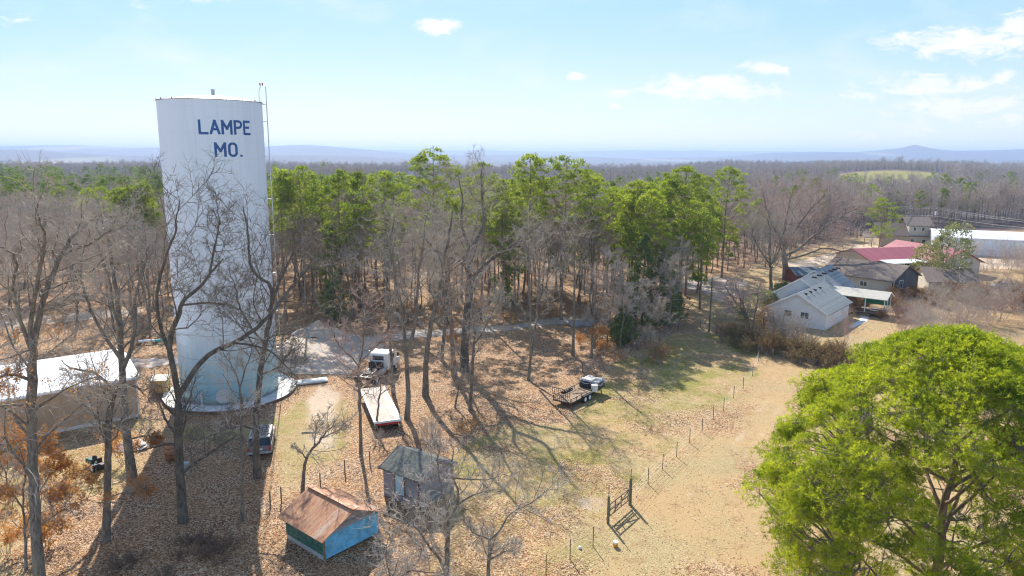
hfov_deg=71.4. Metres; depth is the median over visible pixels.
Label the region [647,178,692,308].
forest pine
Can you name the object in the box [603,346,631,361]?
undergrowth shrub
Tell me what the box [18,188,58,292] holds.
forest tree
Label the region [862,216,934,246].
two storey house
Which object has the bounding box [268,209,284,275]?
forest tree
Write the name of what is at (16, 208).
forest tree
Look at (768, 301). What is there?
shrub
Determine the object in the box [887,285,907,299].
brush shrub
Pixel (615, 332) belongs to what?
cedar tree
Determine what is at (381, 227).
forest pine
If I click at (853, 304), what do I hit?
brush shrub
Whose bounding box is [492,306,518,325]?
undergrowth shrub
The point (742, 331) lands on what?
thicket shrub
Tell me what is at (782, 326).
tangled shrub
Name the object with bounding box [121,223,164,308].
forest tree
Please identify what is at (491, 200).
pine tree
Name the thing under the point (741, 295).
bare tree
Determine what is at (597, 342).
oak sprout
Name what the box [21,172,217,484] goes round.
bare tree
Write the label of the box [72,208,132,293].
forest tree
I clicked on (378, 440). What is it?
undergrowth shrub
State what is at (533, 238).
forest tree
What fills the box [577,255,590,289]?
forest pine
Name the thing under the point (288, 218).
forest pine
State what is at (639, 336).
undergrowth shrub
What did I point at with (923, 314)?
scrub tree
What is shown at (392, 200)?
forest tree
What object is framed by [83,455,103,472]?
riding mower
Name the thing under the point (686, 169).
pine tree
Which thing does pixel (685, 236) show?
forest pine
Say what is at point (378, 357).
flatbed truck
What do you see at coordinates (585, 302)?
undergrowth shrub
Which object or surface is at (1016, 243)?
roller door
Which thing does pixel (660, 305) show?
forest tree
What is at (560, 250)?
forest tree
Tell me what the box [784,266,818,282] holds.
red barn
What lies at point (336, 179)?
pine tree
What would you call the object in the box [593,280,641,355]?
forest tree
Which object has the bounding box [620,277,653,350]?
forest tree
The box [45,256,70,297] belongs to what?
forest tree
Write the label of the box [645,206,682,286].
forest pine
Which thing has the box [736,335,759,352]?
thicket shrub
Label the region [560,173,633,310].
pine tree
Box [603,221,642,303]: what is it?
forest pine
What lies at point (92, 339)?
undergrowth shrub
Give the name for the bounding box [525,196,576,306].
forest tree
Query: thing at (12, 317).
undergrowth shrub
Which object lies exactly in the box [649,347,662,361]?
undergrowth shrub
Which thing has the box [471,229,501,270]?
forest tree
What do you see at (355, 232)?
forest tree
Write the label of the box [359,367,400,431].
bare tree
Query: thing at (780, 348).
thicket shrub
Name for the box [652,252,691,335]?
forest tree
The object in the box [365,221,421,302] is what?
forest tree
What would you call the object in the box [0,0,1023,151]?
sky
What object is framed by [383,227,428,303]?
forest tree
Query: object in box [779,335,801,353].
thicket shrub
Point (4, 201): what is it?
forest tree
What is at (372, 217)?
forest pine
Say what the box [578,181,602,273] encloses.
forest pine
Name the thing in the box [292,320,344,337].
gravel pile
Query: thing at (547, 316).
undergrowth shrub
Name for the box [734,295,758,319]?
shrub
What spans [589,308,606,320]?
undergrowth shrub
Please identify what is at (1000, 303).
scrub tree
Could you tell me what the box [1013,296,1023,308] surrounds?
brush shrub
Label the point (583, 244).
forest tree
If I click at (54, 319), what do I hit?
undergrowth shrub
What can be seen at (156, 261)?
forest tree
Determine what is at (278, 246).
forest tree
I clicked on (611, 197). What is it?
pine tree
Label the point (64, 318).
undergrowth shrub
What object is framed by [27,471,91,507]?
oak sprout
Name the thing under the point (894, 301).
brush shrub
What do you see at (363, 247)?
forest pine
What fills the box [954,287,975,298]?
brush shrub
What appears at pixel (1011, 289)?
scrub tree
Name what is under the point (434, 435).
undergrowth shrub
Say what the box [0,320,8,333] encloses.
undergrowth shrub
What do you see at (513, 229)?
forest tree
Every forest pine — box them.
[48,186,69,265]
[72,187,107,281]
[93,186,106,213]
[271,193,305,299]
[272,176,305,278]
[278,180,313,296]
[291,208,321,296]
[298,175,344,298]
[312,212,346,301]
[337,193,378,308]
[341,223,369,299]
[351,196,379,290]
[366,188,391,287]
[371,206,402,301]
[372,181,413,291]
[414,216,439,291]
[421,197,458,304]
[450,194,474,301]
[466,175,513,303]
[479,178,527,308]
[481,190,511,287]
[483,204,520,315]
[495,218,532,298]
[504,208,536,298]
[509,177,550,295]
[521,178,550,285]
[537,210,576,296]
[563,199,605,306]
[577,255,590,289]
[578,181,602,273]
[597,195,626,278]
[601,188,618,288]
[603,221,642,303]
[614,188,648,289]
[616,206,638,301]
[618,197,646,289]
[631,189,672,320]
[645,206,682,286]
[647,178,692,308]
[666,214,704,297]
[672,182,712,295]
[679,210,725,308]
[681,188,722,292]
[694,206,723,277]
[721,221,739,270]
[749,198,767,259]
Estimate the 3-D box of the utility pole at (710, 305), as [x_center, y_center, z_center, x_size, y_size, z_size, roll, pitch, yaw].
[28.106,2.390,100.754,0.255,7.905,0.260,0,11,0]
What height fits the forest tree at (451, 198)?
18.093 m
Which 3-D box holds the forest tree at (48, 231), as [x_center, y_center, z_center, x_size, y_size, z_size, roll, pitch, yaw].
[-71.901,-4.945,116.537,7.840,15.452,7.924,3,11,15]
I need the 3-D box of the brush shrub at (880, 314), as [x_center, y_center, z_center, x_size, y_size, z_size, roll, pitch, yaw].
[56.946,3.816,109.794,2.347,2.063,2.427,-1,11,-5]
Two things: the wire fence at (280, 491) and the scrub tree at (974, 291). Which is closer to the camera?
the wire fence at (280, 491)
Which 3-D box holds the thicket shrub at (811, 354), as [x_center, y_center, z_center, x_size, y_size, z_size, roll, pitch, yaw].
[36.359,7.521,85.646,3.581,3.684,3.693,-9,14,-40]
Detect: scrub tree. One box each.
[901,293,954,331]
[901,298,945,323]
[904,290,954,323]
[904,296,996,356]
[907,297,951,324]
[914,293,1002,329]
[918,275,969,316]
[923,265,996,321]
[929,289,986,323]
[930,236,977,268]
[931,273,983,316]
[952,299,1001,327]
[953,279,1016,313]
[954,237,987,254]
[960,255,994,280]
[964,252,1023,294]
[966,273,1023,324]
[971,285,1023,321]
[974,236,1020,270]
[988,264,1023,309]
[993,236,1023,268]
[1000,255,1023,270]
[1007,241,1022,263]
[1009,248,1023,276]
[1010,291,1023,322]
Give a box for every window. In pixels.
[800,312,808,319]
[859,280,866,286]
[899,280,902,288]
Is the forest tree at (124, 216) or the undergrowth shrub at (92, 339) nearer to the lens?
the undergrowth shrub at (92, 339)
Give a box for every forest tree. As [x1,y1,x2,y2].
[0,182,26,267]
[0,193,24,281]
[0,203,36,289]
[0,217,22,293]
[0,221,28,303]
[0,223,48,330]
[0,227,46,337]
[1,200,52,305]
[9,203,63,297]
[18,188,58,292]
[21,217,107,328]
[32,177,90,286]
[41,211,85,303]
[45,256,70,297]
[47,194,88,285]
[65,200,124,294]
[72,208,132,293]
[85,189,107,265]
[86,216,140,332]
[94,244,126,321]
[96,203,165,304]
[111,185,149,284]
[113,198,166,329]
[115,217,169,336]
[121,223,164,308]
[133,222,169,316]
[152,209,168,295]
[268,199,298,302]
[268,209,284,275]
[270,232,286,279]
[280,216,316,299]
[284,217,303,292]
[294,229,333,313]
[296,198,348,257]
[300,219,334,303]
[319,165,392,304]
[323,189,380,309]
[334,231,367,316]
[361,197,387,290]
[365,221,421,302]
[365,230,406,318]
[367,179,408,260]
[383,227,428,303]
[389,214,428,296]
[393,247,423,322]
[401,190,431,256]
[402,231,436,308]
[408,207,470,292]
[420,200,461,309]
[425,221,462,306]
[427,243,463,323]
[444,186,463,265]
[446,238,465,299]
[449,210,500,310]
[463,222,489,287]
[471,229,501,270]
[490,181,542,287]
[490,182,534,307]
[506,191,553,290]
[509,200,564,305]
[522,222,548,296]
[523,205,547,285]
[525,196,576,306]
[535,190,574,294]
[540,212,588,275]
[545,200,632,312]
[553,203,607,276]
[566,220,602,306]
[575,202,626,298]
[586,229,615,297]
[586,245,632,344]
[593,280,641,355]
[594,245,606,280]
[600,210,635,294]
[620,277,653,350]
[640,276,663,343]
[640,296,681,349]
[650,218,680,283]
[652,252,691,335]
[659,235,699,324]
[710,213,728,273]
[730,204,760,267]
[754,207,780,266]
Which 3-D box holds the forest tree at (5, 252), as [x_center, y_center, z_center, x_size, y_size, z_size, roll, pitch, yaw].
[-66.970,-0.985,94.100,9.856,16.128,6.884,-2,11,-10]
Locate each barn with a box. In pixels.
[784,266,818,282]
[825,257,921,293]
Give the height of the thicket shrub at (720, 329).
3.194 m
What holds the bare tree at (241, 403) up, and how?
on the ground
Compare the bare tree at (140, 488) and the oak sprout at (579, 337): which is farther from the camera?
the oak sprout at (579, 337)
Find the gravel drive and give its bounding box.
[0,317,570,374]
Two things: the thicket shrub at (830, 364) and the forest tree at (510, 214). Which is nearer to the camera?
the thicket shrub at (830, 364)
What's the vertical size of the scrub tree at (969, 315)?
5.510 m
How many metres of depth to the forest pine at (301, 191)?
121.13 m
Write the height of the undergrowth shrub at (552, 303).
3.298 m
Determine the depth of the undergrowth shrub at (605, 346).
90.02 m
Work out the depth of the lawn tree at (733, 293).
118.48 m
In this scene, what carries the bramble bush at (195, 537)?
on the ground
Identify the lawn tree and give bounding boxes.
[703,269,724,294]
[704,288,735,319]
[721,281,747,303]
[727,256,757,279]
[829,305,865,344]
[884,304,919,330]
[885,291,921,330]
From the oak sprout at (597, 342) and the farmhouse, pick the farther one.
the farmhouse
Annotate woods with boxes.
[0,155,1023,214]
[0,175,1023,264]
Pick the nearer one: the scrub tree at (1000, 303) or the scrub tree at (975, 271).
the scrub tree at (1000, 303)
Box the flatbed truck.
[353,349,399,384]
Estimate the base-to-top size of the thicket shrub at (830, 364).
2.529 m
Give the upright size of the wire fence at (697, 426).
1.350 m
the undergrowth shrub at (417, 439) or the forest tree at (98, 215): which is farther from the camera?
the forest tree at (98, 215)
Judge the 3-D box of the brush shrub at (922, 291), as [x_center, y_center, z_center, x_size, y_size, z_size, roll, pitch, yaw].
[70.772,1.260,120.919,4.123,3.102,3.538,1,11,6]
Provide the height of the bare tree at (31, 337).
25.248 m
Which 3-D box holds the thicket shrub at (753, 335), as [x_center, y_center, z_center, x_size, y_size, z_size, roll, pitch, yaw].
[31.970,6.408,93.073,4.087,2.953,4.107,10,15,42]
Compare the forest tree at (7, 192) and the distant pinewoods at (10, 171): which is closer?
the forest tree at (7, 192)
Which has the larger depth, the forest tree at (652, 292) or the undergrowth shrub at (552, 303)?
the undergrowth shrub at (552, 303)
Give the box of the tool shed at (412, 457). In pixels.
[378,445,457,509]
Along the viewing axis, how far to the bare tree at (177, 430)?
46.39 m
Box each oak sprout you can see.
[0,418,26,452]
[0,477,21,505]
[0,520,23,556]
[13,452,44,478]
[16,496,70,547]
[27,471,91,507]
[67,459,91,479]
[96,425,144,464]
[124,469,150,487]
[446,327,458,343]
[575,330,593,344]
[593,336,606,352]
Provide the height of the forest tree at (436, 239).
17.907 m
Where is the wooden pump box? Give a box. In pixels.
[149,369,170,392]
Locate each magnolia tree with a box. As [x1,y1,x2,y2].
[909,240,944,267]
[922,214,976,270]
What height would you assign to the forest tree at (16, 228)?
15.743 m
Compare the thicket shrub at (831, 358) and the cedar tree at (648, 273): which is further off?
the cedar tree at (648, 273)
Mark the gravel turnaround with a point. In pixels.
(692, 285)
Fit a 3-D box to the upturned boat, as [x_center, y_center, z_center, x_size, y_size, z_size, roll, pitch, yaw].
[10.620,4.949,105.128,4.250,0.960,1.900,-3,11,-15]
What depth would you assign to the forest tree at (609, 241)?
117.14 m
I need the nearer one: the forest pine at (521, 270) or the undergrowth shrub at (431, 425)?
the undergrowth shrub at (431, 425)
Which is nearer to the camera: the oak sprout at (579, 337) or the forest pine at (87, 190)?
the oak sprout at (579, 337)
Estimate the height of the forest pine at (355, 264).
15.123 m
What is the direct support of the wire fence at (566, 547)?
on the ground
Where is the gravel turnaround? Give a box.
[682,276,748,301]
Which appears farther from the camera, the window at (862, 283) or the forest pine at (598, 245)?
the window at (862, 283)
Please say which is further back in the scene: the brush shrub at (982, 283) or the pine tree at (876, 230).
the pine tree at (876, 230)
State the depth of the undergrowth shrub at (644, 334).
95.00 m
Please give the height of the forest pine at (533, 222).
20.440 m
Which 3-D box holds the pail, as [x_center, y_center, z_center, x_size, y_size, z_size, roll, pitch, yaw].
[6.703,16.539,46.072,0.350,0.340,0.350,-4,11,-20]
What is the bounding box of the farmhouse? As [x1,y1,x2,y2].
[764,264,894,329]
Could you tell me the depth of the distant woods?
707.62 m
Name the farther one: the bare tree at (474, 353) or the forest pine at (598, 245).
the forest pine at (598, 245)
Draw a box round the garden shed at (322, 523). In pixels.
[277,484,383,560]
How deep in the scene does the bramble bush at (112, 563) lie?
43.25 m
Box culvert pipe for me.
[138,339,154,342]
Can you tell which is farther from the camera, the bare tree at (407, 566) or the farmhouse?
the farmhouse
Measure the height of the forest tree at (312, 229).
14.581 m
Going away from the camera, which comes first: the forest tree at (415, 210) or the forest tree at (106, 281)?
the forest tree at (106, 281)
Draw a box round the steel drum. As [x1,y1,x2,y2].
[184,461,189,473]
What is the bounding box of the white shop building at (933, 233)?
[929,228,1023,256]
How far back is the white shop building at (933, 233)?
179.76 m
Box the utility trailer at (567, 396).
[552,383,601,404]
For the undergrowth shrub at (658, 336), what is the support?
on the ground
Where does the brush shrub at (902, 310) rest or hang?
on the ground
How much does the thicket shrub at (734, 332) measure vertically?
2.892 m
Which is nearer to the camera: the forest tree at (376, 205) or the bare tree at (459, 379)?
the bare tree at (459, 379)
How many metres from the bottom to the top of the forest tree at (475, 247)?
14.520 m
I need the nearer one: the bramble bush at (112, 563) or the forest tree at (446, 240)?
the bramble bush at (112, 563)
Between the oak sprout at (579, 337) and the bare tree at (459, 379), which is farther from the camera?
the oak sprout at (579, 337)
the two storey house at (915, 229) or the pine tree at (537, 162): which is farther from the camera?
the two storey house at (915, 229)
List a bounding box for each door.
[395,475,403,495]
[968,241,983,254]
[1013,243,1023,256]
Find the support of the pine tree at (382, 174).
on the ground
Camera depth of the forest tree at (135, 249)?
116.20 m
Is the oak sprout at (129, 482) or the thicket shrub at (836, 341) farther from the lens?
the thicket shrub at (836, 341)
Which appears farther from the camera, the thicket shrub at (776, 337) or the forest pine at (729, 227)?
the forest pine at (729, 227)
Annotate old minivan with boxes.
[247,424,275,455]
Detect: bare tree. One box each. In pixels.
[0,149,143,575]
[0,409,120,570]
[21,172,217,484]
[27,318,167,542]
[103,145,376,524]
[183,176,337,478]
[204,330,284,521]
[290,400,367,492]
[317,276,408,456]
[345,173,459,419]
[351,187,437,395]
[353,421,513,575]
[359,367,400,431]
[364,514,455,575]
[398,180,501,396]
[406,188,466,360]
[408,144,558,372]
[418,207,498,377]
[439,253,511,411]
[446,357,476,407]
[452,454,568,575]
[493,195,571,380]
[542,185,600,355]
[575,258,622,358]
[713,272,785,328]
[737,197,799,290]
[741,166,884,279]
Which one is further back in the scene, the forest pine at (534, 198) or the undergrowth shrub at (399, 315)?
the forest pine at (534, 198)
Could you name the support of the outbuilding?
on the ground
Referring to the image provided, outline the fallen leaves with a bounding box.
[0,300,1023,575]
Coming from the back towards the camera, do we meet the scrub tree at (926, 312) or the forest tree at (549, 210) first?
the forest tree at (549, 210)
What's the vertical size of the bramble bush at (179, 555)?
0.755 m
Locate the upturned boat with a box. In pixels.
[568,318,596,326]
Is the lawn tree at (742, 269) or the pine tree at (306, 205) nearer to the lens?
the pine tree at (306, 205)
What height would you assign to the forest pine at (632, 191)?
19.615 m
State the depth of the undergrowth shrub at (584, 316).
103.78 m
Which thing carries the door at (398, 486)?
in the tool shed at (412, 457)
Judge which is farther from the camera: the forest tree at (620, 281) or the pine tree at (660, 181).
the pine tree at (660, 181)
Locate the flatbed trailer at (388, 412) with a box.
[361,386,401,427]
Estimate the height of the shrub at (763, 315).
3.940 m
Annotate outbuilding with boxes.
[915,266,980,291]
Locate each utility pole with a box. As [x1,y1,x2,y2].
[69,254,78,328]
[708,277,712,331]
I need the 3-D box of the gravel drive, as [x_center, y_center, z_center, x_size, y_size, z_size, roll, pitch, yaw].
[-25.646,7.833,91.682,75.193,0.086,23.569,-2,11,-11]
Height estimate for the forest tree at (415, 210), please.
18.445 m
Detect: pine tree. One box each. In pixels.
[100,187,139,318]
[117,181,165,322]
[267,167,300,319]
[273,165,328,319]
[313,168,360,318]
[345,169,417,306]
[345,171,370,307]
[394,146,469,316]
[454,161,514,320]
[506,153,557,319]
[529,155,604,319]
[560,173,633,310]
[596,187,628,293]
[601,179,674,287]
[645,171,686,285]
[654,165,712,290]
[689,175,728,276]
[704,166,756,277]
[840,172,868,209]
[859,184,885,230]
[864,197,905,247]
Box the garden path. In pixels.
[850,316,868,327]
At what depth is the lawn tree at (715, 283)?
127.12 m
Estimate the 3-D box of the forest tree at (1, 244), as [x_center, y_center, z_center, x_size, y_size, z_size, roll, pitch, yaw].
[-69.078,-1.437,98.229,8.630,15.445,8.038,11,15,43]
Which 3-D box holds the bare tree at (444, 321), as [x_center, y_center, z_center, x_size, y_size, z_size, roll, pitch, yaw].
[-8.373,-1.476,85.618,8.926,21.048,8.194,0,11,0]
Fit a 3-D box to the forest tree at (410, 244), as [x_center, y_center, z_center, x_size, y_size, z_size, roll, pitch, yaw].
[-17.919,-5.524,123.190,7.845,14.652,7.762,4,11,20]
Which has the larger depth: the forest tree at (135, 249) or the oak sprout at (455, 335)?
the forest tree at (135, 249)
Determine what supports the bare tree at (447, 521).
on the ground
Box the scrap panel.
[133,438,148,449]
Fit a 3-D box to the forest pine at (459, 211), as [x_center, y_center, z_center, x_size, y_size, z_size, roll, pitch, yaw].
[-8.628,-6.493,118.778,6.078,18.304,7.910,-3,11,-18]
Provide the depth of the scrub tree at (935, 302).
111.19 m
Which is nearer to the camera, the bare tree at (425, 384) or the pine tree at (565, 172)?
the bare tree at (425, 384)
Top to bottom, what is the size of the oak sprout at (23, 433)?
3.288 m
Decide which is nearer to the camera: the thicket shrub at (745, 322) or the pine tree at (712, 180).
the thicket shrub at (745, 322)
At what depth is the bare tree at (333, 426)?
52.02 m
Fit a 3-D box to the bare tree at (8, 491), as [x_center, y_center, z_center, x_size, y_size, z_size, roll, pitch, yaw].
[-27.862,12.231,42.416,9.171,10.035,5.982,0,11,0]
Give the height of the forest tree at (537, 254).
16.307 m
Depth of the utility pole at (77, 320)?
100.08 m
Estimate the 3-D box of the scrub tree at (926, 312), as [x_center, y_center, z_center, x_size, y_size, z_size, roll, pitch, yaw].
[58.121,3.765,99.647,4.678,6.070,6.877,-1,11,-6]
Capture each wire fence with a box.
[258,451,370,515]
[520,507,607,575]
[582,321,678,371]
[632,350,759,492]
[700,320,844,366]
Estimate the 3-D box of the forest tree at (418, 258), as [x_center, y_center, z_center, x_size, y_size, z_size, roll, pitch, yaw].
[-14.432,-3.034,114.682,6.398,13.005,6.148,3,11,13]
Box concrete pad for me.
[162,373,327,413]
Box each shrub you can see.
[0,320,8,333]
[0,327,20,342]
[2,308,29,323]
[21,322,50,334]
[42,320,66,337]
[47,307,68,323]
[60,314,69,322]
[60,323,83,337]
[86,332,98,343]
[125,309,147,327]
[128,317,145,331]
[303,293,325,305]
[355,310,375,325]
[366,426,386,444]
[367,310,385,323]
[392,304,411,323]
[402,300,420,316]
[410,424,424,441]
[413,311,428,320]
[414,398,446,441]
[428,427,441,444]
[434,314,447,325]
[452,410,481,437]
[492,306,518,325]
[506,301,517,313]
[515,288,532,302]
[538,297,555,311]
[538,305,554,319]
[571,310,591,326]
[577,295,591,309]
[587,336,616,353]
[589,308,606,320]
[596,294,609,307]
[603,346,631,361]
[609,344,635,360]
[627,326,650,345]
[634,324,656,342]
[636,349,647,361]
[641,327,674,344]
[641,333,673,361]
[645,341,676,363]
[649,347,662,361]
[713,318,738,340]
[723,325,738,342]
[725,326,751,340]
[728,316,749,330]
[728,334,742,346]
[732,318,759,338]
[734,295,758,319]
[734,326,755,342]
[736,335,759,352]
[742,327,767,341]
[751,323,784,341]
[756,289,780,307]
[756,305,774,327]
[756,332,785,354]
[762,330,787,352]
[763,302,797,334]
[765,315,802,338]
[768,339,786,354]
[770,281,788,291]
[772,334,800,355]
[776,306,832,343]
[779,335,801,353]
[781,333,806,351]
[782,343,802,362]
[797,337,830,364]
[799,338,817,359]
[812,341,833,363]
[816,349,844,368]
[819,351,845,369]
[820,336,854,359]
[827,338,849,356]
[830,347,850,365]
[846,297,863,313]
[857,297,873,305]
[874,307,888,318]
[885,284,904,295]
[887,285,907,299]
[888,302,899,315]
[890,300,916,319]
[891,292,905,305]
[903,286,919,298]
[904,282,919,294]
[910,297,934,310]
[917,286,941,302]
[936,278,962,297]
[937,280,961,296]
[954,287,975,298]
[972,280,995,296]
[995,280,1018,297]
[1003,290,1021,309]
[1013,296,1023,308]
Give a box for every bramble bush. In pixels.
[100,548,136,575]
[120,545,149,573]
[154,560,175,575]
[165,546,191,561]
[173,531,196,545]
[184,526,209,544]
[189,539,224,561]
[191,528,217,544]
[195,535,236,563]
[198,535,215,547]
[212,554,230,564]
[217,530,246,553]
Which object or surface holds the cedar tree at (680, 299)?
on the ground
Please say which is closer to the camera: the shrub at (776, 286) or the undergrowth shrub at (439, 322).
the undergrowth shrub at (439, 322)
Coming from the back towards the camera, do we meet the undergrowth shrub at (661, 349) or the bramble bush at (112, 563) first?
the undergrowth shrub at (661, 349)
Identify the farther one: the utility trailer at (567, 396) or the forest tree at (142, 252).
the forest tree at (142, 252)
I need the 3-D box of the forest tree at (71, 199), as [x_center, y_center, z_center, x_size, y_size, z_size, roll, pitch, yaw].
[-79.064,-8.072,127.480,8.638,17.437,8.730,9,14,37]
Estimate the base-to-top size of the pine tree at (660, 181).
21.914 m
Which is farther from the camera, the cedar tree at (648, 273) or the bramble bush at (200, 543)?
the cedar tree at (648, 273)
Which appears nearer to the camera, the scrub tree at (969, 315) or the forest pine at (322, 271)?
the scrub tree at (969, 315)
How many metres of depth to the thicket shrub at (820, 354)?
85.64 m
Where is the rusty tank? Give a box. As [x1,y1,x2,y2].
[164,438,174,461]
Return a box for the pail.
[613,540,617,546]
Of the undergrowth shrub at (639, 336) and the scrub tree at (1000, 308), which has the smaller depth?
the undergrowth shrub at (639, 336)
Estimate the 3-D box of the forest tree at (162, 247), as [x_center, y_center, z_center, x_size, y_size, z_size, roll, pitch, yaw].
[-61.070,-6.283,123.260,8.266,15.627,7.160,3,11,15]
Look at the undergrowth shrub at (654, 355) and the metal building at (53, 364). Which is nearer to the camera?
the metal building at (53, 364)
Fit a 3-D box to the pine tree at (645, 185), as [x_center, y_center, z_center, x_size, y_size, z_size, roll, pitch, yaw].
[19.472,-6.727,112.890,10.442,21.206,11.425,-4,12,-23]
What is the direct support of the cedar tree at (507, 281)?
on the ground
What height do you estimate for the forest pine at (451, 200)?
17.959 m
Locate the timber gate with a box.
[607,469,631,523]
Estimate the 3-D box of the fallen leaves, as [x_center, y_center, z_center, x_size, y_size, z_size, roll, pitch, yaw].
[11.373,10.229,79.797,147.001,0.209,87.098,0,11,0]
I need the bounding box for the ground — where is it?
[0,145,1023,575]
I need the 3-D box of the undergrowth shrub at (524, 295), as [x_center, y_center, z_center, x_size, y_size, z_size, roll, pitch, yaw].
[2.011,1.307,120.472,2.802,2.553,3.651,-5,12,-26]
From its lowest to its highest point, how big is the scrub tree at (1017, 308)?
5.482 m
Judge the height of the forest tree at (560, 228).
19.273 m
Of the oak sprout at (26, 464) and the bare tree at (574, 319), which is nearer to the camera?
the oak sprout at (26, 464)
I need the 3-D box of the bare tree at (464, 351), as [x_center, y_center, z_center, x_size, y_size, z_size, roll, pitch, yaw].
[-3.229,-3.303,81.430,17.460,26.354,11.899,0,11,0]
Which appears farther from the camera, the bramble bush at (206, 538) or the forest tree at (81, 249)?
the forest tree at (81, 249)
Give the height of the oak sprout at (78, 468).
1.781 m
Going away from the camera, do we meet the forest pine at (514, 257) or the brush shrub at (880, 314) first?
the brush shrub at (880, 314)
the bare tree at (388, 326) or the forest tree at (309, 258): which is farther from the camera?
the forest tree at (309, 258)
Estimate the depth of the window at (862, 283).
130.62 m
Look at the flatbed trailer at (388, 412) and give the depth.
67.64 m
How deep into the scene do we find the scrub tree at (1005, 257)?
156.35 m
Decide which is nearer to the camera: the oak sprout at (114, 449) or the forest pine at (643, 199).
the oak sprout at (114, 449)
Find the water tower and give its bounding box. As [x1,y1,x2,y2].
[155,83,281,406]
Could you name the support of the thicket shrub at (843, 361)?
on the ground
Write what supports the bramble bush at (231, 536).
on the ground
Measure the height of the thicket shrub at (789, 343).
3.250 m
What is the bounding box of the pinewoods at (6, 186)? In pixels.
[0,171,979,239]
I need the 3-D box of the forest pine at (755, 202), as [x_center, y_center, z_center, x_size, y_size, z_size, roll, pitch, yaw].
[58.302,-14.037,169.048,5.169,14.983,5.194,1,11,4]
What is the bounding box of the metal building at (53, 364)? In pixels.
[0,349,140,443]
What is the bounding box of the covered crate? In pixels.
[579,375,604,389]
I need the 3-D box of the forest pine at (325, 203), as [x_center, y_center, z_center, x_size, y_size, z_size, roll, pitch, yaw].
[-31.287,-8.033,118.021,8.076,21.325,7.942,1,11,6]
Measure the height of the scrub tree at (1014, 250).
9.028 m
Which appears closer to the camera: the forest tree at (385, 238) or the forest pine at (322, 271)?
the forest tree at (385, 238)
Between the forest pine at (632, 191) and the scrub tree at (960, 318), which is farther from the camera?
the forest pine at (632, 191)
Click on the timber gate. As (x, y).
(629, 494)
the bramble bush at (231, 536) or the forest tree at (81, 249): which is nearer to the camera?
the bramble bush at (231, 536)
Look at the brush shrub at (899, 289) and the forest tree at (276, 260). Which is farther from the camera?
the brush shrub at (899, 289)
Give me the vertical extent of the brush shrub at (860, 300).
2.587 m
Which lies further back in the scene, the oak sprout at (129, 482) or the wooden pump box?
the wooden pump box
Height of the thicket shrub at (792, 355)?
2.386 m
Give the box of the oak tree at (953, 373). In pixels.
[734,321,1023,575]
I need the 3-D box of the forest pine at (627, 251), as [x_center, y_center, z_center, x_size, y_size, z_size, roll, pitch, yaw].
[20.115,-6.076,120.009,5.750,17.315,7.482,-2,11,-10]
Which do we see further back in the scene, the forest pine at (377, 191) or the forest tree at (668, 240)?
the forest pine at (377, 191)
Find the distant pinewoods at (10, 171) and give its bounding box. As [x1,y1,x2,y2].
[0,162,1018,211]
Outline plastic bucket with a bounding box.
[591,384,597,391]
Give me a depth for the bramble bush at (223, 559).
44.06 m
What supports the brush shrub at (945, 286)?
on the ground
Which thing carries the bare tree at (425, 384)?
on the ground
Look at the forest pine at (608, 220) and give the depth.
127.22 m
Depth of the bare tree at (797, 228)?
141.51 m
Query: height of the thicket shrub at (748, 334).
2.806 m
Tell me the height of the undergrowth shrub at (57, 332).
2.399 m
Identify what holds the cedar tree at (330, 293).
on the ground
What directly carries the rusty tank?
on the ground
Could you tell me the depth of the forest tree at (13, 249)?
116.56 m
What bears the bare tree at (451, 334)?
on the ground
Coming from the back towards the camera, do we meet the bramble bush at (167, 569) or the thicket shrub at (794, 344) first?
the thicket shrub at (794, 344)
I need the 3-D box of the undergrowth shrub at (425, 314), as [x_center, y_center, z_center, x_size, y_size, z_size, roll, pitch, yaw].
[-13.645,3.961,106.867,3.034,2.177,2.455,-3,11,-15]
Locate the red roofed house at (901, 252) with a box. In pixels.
[833,240,984,274]
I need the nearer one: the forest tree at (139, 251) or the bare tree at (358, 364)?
the bare tree at (358, 364)
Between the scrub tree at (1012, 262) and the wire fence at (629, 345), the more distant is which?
the scrub tree at (1012, 262)
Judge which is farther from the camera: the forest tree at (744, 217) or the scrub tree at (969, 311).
the forest tree at (744, 217)
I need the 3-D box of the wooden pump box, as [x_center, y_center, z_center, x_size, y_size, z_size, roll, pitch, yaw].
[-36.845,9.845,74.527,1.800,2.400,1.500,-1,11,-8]
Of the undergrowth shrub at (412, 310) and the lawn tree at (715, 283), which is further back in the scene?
the lawn tree at (715, 283)
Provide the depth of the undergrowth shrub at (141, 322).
101.28 m
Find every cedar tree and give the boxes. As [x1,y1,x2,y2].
[312,226,352,319]
[489,253,519,309]
[608,304,640,347]
[621,232,672,329]
[640,256,692,327]
[664,278,685,316]
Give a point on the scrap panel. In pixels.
(143, 442)
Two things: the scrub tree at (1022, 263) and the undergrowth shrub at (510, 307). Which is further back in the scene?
the scrub tree at (1022, 263)
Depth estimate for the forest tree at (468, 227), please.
107.72 m
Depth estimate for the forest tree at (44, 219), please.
120.38 m
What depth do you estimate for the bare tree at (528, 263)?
77.98 m
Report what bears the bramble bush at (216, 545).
on the ground
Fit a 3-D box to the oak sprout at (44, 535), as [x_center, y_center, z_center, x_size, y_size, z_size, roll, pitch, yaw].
[-29.750,15.080,45.464,3.269,3.120,3.159,-9,14,-41]
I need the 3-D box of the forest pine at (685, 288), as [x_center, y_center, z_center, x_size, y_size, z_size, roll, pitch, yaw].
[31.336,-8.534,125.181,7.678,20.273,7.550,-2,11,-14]

